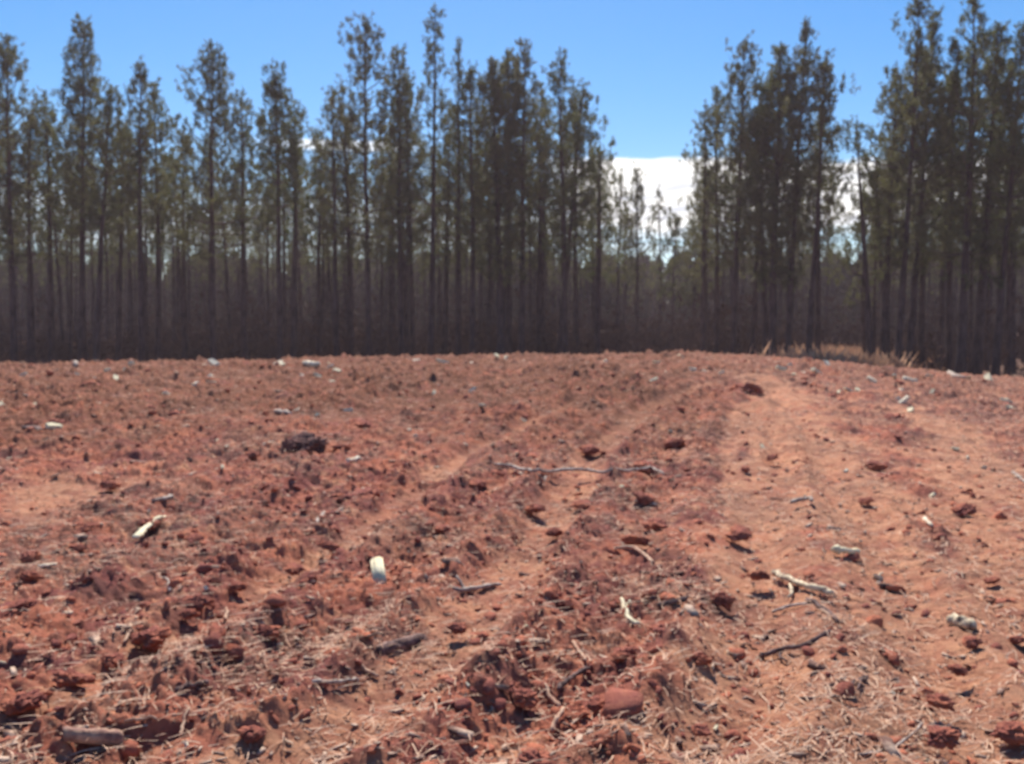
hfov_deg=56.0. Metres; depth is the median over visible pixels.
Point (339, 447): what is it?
clod
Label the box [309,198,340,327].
pine tree
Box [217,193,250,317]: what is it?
pine tree
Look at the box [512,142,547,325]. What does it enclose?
pine tree
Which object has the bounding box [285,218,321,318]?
pine tree
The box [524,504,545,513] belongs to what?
clod
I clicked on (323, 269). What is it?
pine tree
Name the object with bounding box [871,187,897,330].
pine tree
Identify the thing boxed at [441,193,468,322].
pine tree
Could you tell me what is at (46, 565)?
stick
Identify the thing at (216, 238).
pine tree
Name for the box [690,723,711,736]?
clod
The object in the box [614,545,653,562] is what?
stick
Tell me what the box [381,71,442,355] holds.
pine tree
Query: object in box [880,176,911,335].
pine tree
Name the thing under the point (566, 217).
pine tree
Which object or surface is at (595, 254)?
pine tree
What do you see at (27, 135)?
pine tree
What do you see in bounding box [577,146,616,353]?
pine tree
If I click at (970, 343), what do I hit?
pine tree
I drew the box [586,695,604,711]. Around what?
clod
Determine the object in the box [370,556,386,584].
wood block
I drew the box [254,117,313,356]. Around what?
pine tree
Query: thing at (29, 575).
clod
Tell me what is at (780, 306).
pine tree
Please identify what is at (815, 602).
stick
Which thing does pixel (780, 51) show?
pine tree
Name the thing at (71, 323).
pine tree
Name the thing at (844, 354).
dry grass
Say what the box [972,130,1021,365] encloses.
pine tree
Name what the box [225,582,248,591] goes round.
clod
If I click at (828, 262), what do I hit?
pine tree
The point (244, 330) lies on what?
pine tree
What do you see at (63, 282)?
pine tree
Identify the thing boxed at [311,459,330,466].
clod
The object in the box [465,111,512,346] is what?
pine tree
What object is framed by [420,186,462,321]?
pine tree
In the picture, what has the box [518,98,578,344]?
pine tree
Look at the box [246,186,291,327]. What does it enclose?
pine tree
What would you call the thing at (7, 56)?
pine tree
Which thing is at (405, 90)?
pine tree
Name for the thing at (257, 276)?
pine tree
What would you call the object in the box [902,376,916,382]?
log chunk
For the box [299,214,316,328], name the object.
pine tree
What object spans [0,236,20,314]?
pine tree
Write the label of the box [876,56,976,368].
pine tree
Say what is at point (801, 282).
pine tree
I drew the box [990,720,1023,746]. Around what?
clod
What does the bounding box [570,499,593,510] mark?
clod
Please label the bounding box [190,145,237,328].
pine tree
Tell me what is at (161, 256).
pine tree
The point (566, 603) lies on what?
clod
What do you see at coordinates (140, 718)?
stick
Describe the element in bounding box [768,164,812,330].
pine tree
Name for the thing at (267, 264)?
pine tree
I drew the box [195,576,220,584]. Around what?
clod
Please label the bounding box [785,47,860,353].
pine tree
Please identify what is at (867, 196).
pine tree
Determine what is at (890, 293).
pine tree
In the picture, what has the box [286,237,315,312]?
pine tree
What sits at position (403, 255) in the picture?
pine tree
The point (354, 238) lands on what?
pine tree
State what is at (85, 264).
pine tree
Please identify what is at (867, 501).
clod
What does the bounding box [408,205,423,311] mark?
pine tree
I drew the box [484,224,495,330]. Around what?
pine tree
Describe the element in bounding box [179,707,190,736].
twig
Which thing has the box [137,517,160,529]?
clod
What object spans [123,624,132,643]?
twig
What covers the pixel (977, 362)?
pine tree
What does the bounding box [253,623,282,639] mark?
clod
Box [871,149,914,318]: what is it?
pine tree
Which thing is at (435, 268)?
pine tree
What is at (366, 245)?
pine tree
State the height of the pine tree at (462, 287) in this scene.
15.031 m
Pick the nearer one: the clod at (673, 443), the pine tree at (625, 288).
the clod at (673, 443)
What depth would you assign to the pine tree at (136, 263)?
98.14 m
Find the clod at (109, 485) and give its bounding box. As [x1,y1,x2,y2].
[99,480,121,490]
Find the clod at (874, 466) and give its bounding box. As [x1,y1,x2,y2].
[865,462,887,470]
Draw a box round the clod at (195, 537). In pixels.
[181,532,203,543]
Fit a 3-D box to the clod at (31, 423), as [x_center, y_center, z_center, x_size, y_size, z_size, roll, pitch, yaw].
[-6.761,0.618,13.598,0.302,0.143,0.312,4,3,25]
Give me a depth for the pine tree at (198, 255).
99.45 m
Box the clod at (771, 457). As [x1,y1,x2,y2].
[766,453,778,460]
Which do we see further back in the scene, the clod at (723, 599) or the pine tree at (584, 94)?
the pine tree at (584, 94)
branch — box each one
[448,575,501,591]
[493,463,664,480]
[771,569,833,598]
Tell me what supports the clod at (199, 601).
on the ground at (494, 414)
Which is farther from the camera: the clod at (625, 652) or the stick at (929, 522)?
the stick at (929, 522)
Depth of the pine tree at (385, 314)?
87.20 m
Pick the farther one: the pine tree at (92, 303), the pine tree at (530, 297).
the pine tree at (92, 303)
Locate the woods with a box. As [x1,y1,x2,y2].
[0,248,1023,340]
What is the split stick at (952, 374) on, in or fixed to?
on the ground at (494, 414)
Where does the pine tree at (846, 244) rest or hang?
on the ground at (494, 414)
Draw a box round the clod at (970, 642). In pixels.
[962,636,982,649]
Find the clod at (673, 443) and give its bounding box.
[664,438,684,448]
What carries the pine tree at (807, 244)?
on the ground at (494, 414)
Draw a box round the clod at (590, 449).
[578,444,600,454]
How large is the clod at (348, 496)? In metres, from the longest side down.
0.474 x 0.357 x 0.146 m
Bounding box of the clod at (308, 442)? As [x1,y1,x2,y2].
[278,431,329,453]
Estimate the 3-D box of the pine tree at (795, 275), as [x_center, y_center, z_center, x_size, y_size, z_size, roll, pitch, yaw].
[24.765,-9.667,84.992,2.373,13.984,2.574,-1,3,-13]
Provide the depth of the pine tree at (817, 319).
48.05 m
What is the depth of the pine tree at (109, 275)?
104.29 m
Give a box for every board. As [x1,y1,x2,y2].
[21,425,43,430]
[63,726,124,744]
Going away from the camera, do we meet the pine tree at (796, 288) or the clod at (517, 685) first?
the clod at (517, 685)
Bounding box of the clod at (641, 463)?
[632,459,659,473]
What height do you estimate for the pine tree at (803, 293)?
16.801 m
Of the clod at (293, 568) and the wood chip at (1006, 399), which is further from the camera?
the wood chip at (1006, 399)
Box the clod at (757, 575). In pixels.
[746,571,770,580]
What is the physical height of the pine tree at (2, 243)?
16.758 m
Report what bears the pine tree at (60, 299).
on the ground at (494, 414)
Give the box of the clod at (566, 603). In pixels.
[556,599,574,608]
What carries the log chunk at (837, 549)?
on the ground at (494, 414)
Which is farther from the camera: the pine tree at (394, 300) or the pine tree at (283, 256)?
the pine tree at (394, 300)
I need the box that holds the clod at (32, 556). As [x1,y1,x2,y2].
[18,550,41,562]
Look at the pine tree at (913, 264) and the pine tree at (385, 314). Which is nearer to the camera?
the pine tree at (913, 264)
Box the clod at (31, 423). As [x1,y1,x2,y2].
[22,421,37,425]
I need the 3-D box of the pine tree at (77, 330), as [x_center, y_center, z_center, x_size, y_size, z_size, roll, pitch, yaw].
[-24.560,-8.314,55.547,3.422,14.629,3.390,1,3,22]
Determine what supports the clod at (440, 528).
on the ground at (494, 414)
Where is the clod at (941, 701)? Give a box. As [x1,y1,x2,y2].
[925,693,955,711]
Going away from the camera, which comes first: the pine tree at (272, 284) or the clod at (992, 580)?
the clod at (992, 580)
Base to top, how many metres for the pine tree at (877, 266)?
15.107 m
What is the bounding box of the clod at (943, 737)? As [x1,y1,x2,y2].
[926,725,961,748]
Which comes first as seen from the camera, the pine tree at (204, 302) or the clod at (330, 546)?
the clod at (330, 546)
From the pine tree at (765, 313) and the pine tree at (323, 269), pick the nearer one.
the pine tree at (765, 313)
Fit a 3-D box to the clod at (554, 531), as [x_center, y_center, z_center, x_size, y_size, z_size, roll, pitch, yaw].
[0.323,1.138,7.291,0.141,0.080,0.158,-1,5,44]
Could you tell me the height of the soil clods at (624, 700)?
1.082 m
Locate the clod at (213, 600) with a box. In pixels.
[207,597,215,602]
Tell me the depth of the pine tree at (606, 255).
102.10 m
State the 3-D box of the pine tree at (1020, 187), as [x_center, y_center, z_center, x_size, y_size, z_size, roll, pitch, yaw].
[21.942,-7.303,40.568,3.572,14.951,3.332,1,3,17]
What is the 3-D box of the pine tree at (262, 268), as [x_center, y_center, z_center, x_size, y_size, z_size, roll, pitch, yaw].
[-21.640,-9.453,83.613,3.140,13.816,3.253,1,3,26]
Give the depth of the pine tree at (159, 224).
49.72 m
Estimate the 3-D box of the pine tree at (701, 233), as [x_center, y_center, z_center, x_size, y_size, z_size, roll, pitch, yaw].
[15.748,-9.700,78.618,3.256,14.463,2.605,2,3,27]
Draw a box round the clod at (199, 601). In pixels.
[182,594,210,611]
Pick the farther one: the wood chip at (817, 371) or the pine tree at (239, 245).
the pine tree at (239, 245)
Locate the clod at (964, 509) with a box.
[950,502,976,515]
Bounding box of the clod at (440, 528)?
[432,525,450,532]
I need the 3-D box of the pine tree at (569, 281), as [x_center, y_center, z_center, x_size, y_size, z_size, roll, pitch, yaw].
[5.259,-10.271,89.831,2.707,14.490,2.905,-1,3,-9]
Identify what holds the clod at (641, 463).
on the ground at (494, 414)
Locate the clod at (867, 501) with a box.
[858,496,874,505]
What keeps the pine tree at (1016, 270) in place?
on the ground at (494, 414)
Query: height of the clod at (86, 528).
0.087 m
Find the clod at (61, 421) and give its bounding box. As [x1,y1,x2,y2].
[43,419,65,424]
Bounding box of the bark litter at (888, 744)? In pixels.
[0,352,1023,763]
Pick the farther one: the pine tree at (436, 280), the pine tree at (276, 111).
the pine tree at (436, 280)
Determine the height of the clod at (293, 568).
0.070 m
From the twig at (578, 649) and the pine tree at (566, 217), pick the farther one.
the pine tree at (566, 217)
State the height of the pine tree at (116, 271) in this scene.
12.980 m
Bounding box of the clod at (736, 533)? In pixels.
[724,526,751,541]
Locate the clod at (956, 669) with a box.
[946,664,967,675]
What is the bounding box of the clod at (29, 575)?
[20,571,45,580]
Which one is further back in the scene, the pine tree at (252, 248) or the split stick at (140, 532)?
the pine tree at (252, 248)
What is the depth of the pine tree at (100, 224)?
46.47 m
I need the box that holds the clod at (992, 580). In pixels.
[983,577,1000,583]
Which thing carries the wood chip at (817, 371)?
on the ground at (494, 414)
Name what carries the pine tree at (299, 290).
on the ground at (494, 414)
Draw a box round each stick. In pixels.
[38,562,56,567]
[72,360,77,366]
[124,715,157,721]
[132,515,165,539]
[151,494,173,501]
[173,680,208,692]
[274,409,291,414]
[312,677,359,684]
[346,456,361,462]
[357,658,378,677]
[550,706,564,732]
[556,666,589,690]
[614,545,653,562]
[620,597,639,624]
[634,500,657,505]
[656,595,687,607]
[758,630,829,662]
[799,675,868,700]
[806,597,839,622]
[879,583,903,590]
[922,516,933,526]
[947,370,966,378]
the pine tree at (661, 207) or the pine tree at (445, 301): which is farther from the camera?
the pine tree at (661, 207)
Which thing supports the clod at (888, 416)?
on the ground at (494, 414)
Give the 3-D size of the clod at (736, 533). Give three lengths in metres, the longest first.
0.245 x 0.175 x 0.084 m
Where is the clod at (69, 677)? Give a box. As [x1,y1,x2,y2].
[52,668,88,687]
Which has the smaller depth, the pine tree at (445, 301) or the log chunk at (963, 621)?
the log chunk at (963, 621)
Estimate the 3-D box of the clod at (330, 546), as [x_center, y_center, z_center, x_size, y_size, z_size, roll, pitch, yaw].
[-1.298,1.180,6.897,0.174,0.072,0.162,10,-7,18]
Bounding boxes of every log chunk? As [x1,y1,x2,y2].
[302,360,320,366]
[831,545,860,554]
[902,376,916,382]
[946,613,976,630]
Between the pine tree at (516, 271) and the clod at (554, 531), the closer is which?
the clod at (554, 531)
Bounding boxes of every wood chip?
[45,422,62,428]
[207,358,219,366]
[332,368,341,372]
[436,358,448,363]
[775,365,787,370]
[810,368,822,374]
[866,376,876,382]
[873,574,882,580]
[898,395,910,402]
[907,406,913,412]
[984,373,992,380]
[1000,397,1012,402]
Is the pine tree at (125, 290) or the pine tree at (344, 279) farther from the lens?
the pine tree at (125, 290)
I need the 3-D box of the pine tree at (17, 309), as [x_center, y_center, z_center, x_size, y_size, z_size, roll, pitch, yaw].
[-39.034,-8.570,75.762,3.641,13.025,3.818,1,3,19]
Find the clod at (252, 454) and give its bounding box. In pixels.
[245,451,260,458]
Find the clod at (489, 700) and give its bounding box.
[484,695,495,707]
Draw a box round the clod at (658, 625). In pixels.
[649,623,665,632]
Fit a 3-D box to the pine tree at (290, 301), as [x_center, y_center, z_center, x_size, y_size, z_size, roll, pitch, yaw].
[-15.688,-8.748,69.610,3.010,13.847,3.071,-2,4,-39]
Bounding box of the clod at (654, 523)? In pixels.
[641,518,668,529]
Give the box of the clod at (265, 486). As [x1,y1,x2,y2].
[261,482,280,488]
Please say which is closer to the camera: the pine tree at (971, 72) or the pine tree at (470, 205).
the pine tree at (971, 72)
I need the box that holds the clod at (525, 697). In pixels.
[509,687,539,707]
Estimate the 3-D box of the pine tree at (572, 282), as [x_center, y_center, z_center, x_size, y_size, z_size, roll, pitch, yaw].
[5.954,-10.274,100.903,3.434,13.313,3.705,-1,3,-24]
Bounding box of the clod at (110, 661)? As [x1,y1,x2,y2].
[100,652,126,669]
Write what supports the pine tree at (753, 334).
on the ground at (494, 414)
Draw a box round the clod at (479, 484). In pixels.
[469,479,486,488]
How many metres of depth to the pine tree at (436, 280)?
101.97 m
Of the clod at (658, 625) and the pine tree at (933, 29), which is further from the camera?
the pine tree at (933, 29)
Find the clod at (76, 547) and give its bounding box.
[68,543,85,551]
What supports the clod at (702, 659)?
on the ground at (494, 414)
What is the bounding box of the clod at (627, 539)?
[620,534,652,546]
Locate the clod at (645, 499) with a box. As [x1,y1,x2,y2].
[631,491,656,505]
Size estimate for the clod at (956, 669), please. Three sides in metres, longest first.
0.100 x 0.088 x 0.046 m
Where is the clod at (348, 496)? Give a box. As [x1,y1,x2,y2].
[333,487,379,504]
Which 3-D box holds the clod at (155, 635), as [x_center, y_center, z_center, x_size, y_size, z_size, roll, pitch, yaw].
[-1.817,1.298,4.880,0.183,0.093,0.214,-3,2,12]
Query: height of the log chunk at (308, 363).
0.176 m
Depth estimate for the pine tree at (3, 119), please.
55.41 m
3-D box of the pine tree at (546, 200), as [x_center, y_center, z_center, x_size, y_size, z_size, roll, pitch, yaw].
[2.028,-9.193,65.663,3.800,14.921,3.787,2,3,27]
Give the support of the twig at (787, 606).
on the ground at (494, 414)
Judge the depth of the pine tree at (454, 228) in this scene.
61.41 m
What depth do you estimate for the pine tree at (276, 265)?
92.16 m
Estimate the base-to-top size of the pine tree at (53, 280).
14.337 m
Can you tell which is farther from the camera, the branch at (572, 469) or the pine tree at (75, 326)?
the pine tree at (75, 326)
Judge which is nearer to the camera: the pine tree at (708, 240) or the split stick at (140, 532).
the split stick at (140, 532)
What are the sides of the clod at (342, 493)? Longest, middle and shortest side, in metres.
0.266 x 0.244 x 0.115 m
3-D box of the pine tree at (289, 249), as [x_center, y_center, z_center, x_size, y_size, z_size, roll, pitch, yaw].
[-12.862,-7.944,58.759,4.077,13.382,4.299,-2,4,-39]
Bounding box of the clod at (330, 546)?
[319,541,340,551]
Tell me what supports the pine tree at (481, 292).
on the ground at (494, 414)
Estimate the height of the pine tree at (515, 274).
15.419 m
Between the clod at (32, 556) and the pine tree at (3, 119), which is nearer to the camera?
the clod at (32, 556)
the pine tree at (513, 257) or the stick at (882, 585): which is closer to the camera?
the stick at (882, 585)
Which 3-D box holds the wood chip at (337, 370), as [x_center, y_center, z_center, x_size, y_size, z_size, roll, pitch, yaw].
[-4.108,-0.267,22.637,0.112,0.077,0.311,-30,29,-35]
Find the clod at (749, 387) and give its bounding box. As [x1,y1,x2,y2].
[730,382,764,393]
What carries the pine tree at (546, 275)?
on the ground at (494, 414)
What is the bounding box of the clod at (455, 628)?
[446,622,467,634]
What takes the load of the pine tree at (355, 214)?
on the ground at (494, 414)
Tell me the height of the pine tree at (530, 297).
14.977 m
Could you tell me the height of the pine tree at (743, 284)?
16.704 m
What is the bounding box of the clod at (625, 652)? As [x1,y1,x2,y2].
[610,646,635,662]
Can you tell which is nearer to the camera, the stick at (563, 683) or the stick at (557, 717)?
the stick at (557, 717)
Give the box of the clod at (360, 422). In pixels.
[349,418,372,427]
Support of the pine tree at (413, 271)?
on the ground at (494, 414)
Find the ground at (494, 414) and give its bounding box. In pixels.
[0,332,1023,763]
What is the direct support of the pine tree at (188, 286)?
on the ground at (494, 414)
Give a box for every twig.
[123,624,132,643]
[158,576,170,591]
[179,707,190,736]
[223,607,229,620]
[532,675,560,706]
[556,640,586,661]
[771,602,807,612]
[857,719,923,755]
[1011,471,1023,481]
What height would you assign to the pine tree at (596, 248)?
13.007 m
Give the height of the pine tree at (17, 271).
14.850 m
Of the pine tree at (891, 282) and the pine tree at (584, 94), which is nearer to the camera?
the pine tree at (584, 94)
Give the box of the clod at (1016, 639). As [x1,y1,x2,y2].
[1008,636,1023,643]
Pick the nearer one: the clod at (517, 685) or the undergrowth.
the clod at (517, 685)
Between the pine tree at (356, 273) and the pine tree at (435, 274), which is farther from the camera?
the pine tree at (356, 273)
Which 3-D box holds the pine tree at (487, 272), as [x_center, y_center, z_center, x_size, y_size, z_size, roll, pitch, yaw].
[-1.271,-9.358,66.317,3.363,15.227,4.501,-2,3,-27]
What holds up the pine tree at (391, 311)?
on the ground at (494, 414)
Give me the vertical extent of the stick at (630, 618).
0.105 m
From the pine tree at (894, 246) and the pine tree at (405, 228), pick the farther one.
the pine tree at (405, 228)
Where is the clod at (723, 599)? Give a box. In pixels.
[709,591,736,608]
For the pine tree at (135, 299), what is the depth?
75.06 m
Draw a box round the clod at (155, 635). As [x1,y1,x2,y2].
[130,625,173,648]
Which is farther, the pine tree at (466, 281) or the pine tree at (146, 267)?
the pine tree at (466, 281)
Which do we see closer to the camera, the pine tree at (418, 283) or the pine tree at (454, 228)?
the pine tree at (454, 228)
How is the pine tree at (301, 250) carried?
on the ground at (494, 414)
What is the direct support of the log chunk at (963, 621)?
on the ground at (494, 414)
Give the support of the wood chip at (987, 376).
on the ground at (494, 414)
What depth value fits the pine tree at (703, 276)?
51.14 m
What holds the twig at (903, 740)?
on the ground at (494, 414)
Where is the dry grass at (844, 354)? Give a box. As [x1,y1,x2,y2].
[19,340,1023,376]
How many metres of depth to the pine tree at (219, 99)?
48.09 m
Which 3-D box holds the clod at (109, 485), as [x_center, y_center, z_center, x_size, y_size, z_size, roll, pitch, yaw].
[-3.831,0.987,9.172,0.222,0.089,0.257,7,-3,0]
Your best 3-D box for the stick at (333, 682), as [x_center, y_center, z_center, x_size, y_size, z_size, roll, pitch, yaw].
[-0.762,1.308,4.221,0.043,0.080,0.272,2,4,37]
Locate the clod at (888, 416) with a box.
[884,413,904,419]
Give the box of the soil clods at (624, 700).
[0,352,1023,763]
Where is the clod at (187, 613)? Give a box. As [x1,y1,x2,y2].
[178,609,200,618]
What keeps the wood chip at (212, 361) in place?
on the ground at (494, 414)
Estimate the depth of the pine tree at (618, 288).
65.50 m
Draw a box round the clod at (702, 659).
[690,654,713,665]
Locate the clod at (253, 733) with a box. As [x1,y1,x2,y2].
[235,725,267,743]
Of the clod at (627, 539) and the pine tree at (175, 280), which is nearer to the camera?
the clod at (627, 539)
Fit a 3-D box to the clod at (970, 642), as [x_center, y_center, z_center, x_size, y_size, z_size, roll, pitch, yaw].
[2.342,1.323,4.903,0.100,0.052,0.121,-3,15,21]
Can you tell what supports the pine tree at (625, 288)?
on the ground at (494, 414)
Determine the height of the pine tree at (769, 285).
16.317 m
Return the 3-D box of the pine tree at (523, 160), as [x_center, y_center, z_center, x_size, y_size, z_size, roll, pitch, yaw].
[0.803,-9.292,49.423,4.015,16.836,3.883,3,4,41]
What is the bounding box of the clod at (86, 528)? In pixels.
[72,523,100,533]
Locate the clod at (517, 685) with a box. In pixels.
[515,682,521,688]
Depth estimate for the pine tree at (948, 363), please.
45.01 m
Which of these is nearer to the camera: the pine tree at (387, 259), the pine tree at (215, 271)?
the pine tree at (387, 259)
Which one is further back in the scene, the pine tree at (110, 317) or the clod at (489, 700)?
the pine tree at (110, 317)
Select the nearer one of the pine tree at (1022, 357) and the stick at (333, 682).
the stick at (333, 682)
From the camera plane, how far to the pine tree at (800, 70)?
45.73 m
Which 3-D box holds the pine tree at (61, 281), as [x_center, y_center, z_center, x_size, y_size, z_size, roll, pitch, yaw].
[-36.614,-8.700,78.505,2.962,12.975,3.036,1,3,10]
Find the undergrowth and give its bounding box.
[0,282,1023,371]
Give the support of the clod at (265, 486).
on the ground at (494, 414)
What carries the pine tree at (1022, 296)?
on the ground at (494, 414)
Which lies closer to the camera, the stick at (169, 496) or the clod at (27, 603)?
the clod at (27, 603)
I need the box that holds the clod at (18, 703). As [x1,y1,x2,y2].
[0,688,46,715]
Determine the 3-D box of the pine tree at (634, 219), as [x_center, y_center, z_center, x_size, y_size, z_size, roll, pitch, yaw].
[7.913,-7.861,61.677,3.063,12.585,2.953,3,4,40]
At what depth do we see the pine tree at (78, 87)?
47.51 m
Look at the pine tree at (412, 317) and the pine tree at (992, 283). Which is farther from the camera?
the pine tree at (992, 283)
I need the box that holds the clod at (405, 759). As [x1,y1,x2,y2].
[395,755,416,763]
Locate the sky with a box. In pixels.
[0,0,1023,287]
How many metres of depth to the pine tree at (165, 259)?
103.32 m
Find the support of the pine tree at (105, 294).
on the ground at (494, 414)
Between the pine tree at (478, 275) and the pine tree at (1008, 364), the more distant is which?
the pine tree at (478, 275)
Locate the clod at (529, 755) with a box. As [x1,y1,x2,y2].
[515,748,552,763]
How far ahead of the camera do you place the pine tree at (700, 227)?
55.80 m
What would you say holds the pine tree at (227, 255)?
on the ground at (494, 414)
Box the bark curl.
[790,496,813,503]
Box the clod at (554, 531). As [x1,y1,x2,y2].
[545,527,564,536]
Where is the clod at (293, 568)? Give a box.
[283,562,305,574]
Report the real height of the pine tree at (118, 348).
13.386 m
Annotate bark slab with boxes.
[375,633,426,655]
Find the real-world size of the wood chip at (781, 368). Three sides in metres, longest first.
0.276 x 0.116 x 0.102 m
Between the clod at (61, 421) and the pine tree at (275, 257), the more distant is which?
the pine tree at (275, 257)
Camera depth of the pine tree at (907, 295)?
94.44 m
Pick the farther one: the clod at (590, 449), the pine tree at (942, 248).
the pine tree at (942, 248)
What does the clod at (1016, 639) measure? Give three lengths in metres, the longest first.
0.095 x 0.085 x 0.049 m
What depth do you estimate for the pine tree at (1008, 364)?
45.00 m
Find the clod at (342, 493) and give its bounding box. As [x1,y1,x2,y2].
[329,490,349,496]
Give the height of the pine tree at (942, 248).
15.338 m
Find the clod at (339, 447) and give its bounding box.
[331,444,350,451]
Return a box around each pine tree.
[0,32,53,361]
[0,81,42,333]
[0,102,45,329]
[0,104,58,363]
[0,108,77,363]
[0,131,26,361]
[0,136,26,317]
[0,197,43,345]
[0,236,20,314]
[1,196,36,330]
[1,200,33,314]
[2,152,57,333]
[7,219,34,340]
[20,95,85,362]
[20,197,53,335]
[21,123,100,344]
[26,191,68,333]
[32,11,131,361]
[32,196,63,328]
[32,232,65,325]
[36,207,78,324]
[41,123,97,361]
[43,232,65,322]
[46,80,147,361]
[46,152,79,338]
[52,116,111,361]
[53,115,114,350]
[53,207,77,325]
[55,159,104,320]
[56,170,104,341]
[67,157,110,339]
[69,202,99,315]
[69,236,91,326]
[77,218,98,329]
[85,116,154,361]
[86,137,126,345]
[86,234,118,331]
[88,230,126,332]
[90,190,137,295]
[96,131,155,349]
[96,177,125,334]
[96,187,132,328]
[97,237,122,331]
[98,54,178,362]
[107,132,168,361]
[107,154,169,334]
[110,127,152,332]
[114,221,137,336]
[120,76,189,360]
[122,148,172,337]
[123,199,154,313]
[127,205,162,302]
[136,225,162,324]
[144,158,180,329]
[148,38,275,359]
[148,144,214,356]
[149,183,179,326]
[149,221,174,314]
[153,153,188,340]
[153,162,204,330]
[153,199,200,315]
[159,126,208,360]
[166,141,216,342]
[167,226,194,314]
[170,217,218,327]
[180,125,235,339]
[187,147,237,343]
[188,167,228,331]
[189,230,224,286]
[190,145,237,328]
[196,161,233,326]
[197,128,252,358]
[199,213,231,306]
[207,86,293,359]
[215,162,258,319]
[215,201,240,318]
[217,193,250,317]
[219,131,271,338]
[225,191,262,315]
[228,56,307,359]
[239,172,285,340]
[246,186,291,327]
[247,99,324,358]
[247,148,291,352]
[247,212,273,325]
[248,218,270,314]
[251,199,275,322]
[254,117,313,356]
[254,176,304,324]
[255,207,281,310]
[257,144,326,356]
[263,196,288,310]
[265,140,321,356]
[272,142,361,355]
[273,169,313,341]
[275,193,315,315]
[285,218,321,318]
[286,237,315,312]
[291,85,362,356]
[293,83,394,356]
[297,125,352,342]
[298,141,346,343]
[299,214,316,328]
[301,111,373,354]
[305,190,336,283]
[306,182,342,341]
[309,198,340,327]
[314,159,371,333]
[318,10,427,356]
[329,158,376,313]
[332,209,357,324]
[338,196,374,292]
[338,197,364,333]
[356,128,397,345]
[357,116,423,341]
[358,202,388,328]
[360,41,445,356]
[361,162,418,328]
[363,200,380,327]
[368,148,410,339]
[372,112,446,351]
[372,207,397,335]
[374,148,424,327]
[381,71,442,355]
[383,94,427,344]
[389,1,468,355]
[396,213,423,319]
[405,195,443,345]
[405,196,429,330]
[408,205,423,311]
[408,226,428,328]
[410,97,485,353]
[417,153,467,342]
[419,228,443,323]
[420,174,453,309]
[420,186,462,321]
[421,175,453,332]
[423,114,478,328]
[434,59,515,353]
[436,35,476,356]
[439,112,490,328]
[440,204,475,320]
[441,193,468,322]
[449,214,475,325]
[450,189,494,330]
[458,56,538,354]
[461,135,506,332]
[462,166,500,334]
[463,162,487,328]
[464,219,487,317]
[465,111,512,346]
[473,46,540,354]
[475,162,512,336]
[481,119,526,324]
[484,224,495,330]
[486,36,566,353]
[502,120,566,342]
[502,208,526,311]
[503,88,568,353]
[511,221,532,320]
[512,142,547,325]
[513,148,568,329]
[513,188,536,335]
[515,186,558,329]
[516,46,608,353]
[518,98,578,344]
[525,198,559,331]
[526,191,572,319]
[537,104,624,352]
[540,77,616,354]
[542,112,591,325]
[548,250,572,310]
[551,176,577,329]
[551,232,584,320]
[558,211,579,324]
[568,173,596,335]
[572,142,624,354]
[572,195,602,328]
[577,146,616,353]
[578,153,629,343]
[578,177,618,317]
[582,193,611,317]
[590,209,613,291]
[600,174,635,336]
[604,213,649,332]
[612,252,633,323]
[617,160,660,349]
[628,254,649,318]
[642,251,665,320]
[644,184,675,335]
[650,212,697,345]
[669,224,719,339]
[675,99,733,352]
[676,85,752,353]
[676,163,728,338]
[686,177,714,317]
[688,178,726,331]
[689,29,792,354]
[693,167,718,319]
[697,211,728,313]
[699,145,755,333]
[707,156,753,329]
[708,204,719,314]
[719,193,759,327]
[721,41,843,355]
[722,163,764,328]
[725,72,805,354]
[725,96,802,354]
[725,210,753,327]
[744,195,768,322]
[745,15,844,357]
[759,199,785,324]
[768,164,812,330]
[768,180,804,336]
[777,156,813,333]
[778,139,843,326]
[782,200,812,331]
[783,171,820,333]
[783,215,807,329]
[784,214,810,319]
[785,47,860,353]
[786,112,851,329]
[797,102,852,352]
[798,170,851,333]
[798,216,822,328]
[820,205,850,324]
[823,192,901,354]
[829,114,887,358]
[843,0,975,367]
[848,188,895,336]
[849,149,924,360]
[851,163,894,355]
[852,208,880,315]
[854,118,927,351]
[855,60,932,358]
[860,231,892,306]
[867,140,916,337]
[868,245,908,320]
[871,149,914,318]
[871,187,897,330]
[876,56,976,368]
[878,3,955,366]
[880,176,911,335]
[895,194,954,338]
[896,186,927,326]
[896,251,918,326]
[902,93,986,369]
[907,178,960,331]
[908,199,938,314]
[910,66,1003,371]
[911,127,979,337]
[916,0,1022,373]
[925,155,979,345]
[925,216,939,314]
[929,187,961,346]
[929,200,958,332]
[935,185,975,334]
[936,19,1023,374]
[937,99,1022,373]
[937,263,974,313]
[954,203,977,326]
[955,64,1023,375]
[957,21,1023,375]
[957,80,1020,370]
[968,204,979,321]
[969,159,1004,348]
[969,205,996,323]
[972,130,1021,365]
[974,213,1021,354]
[978,184,1023,359]
[991,49,1023,342]
[991,130,1023,373]
[992,147,1023,325]
[1005,226,1023,358]
[1018,227,1023,362]
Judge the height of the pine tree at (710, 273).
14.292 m
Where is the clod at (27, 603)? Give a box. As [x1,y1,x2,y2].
[0,598,42,616]
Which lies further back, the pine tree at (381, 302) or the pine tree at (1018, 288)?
the pine tree at (1018, 288)

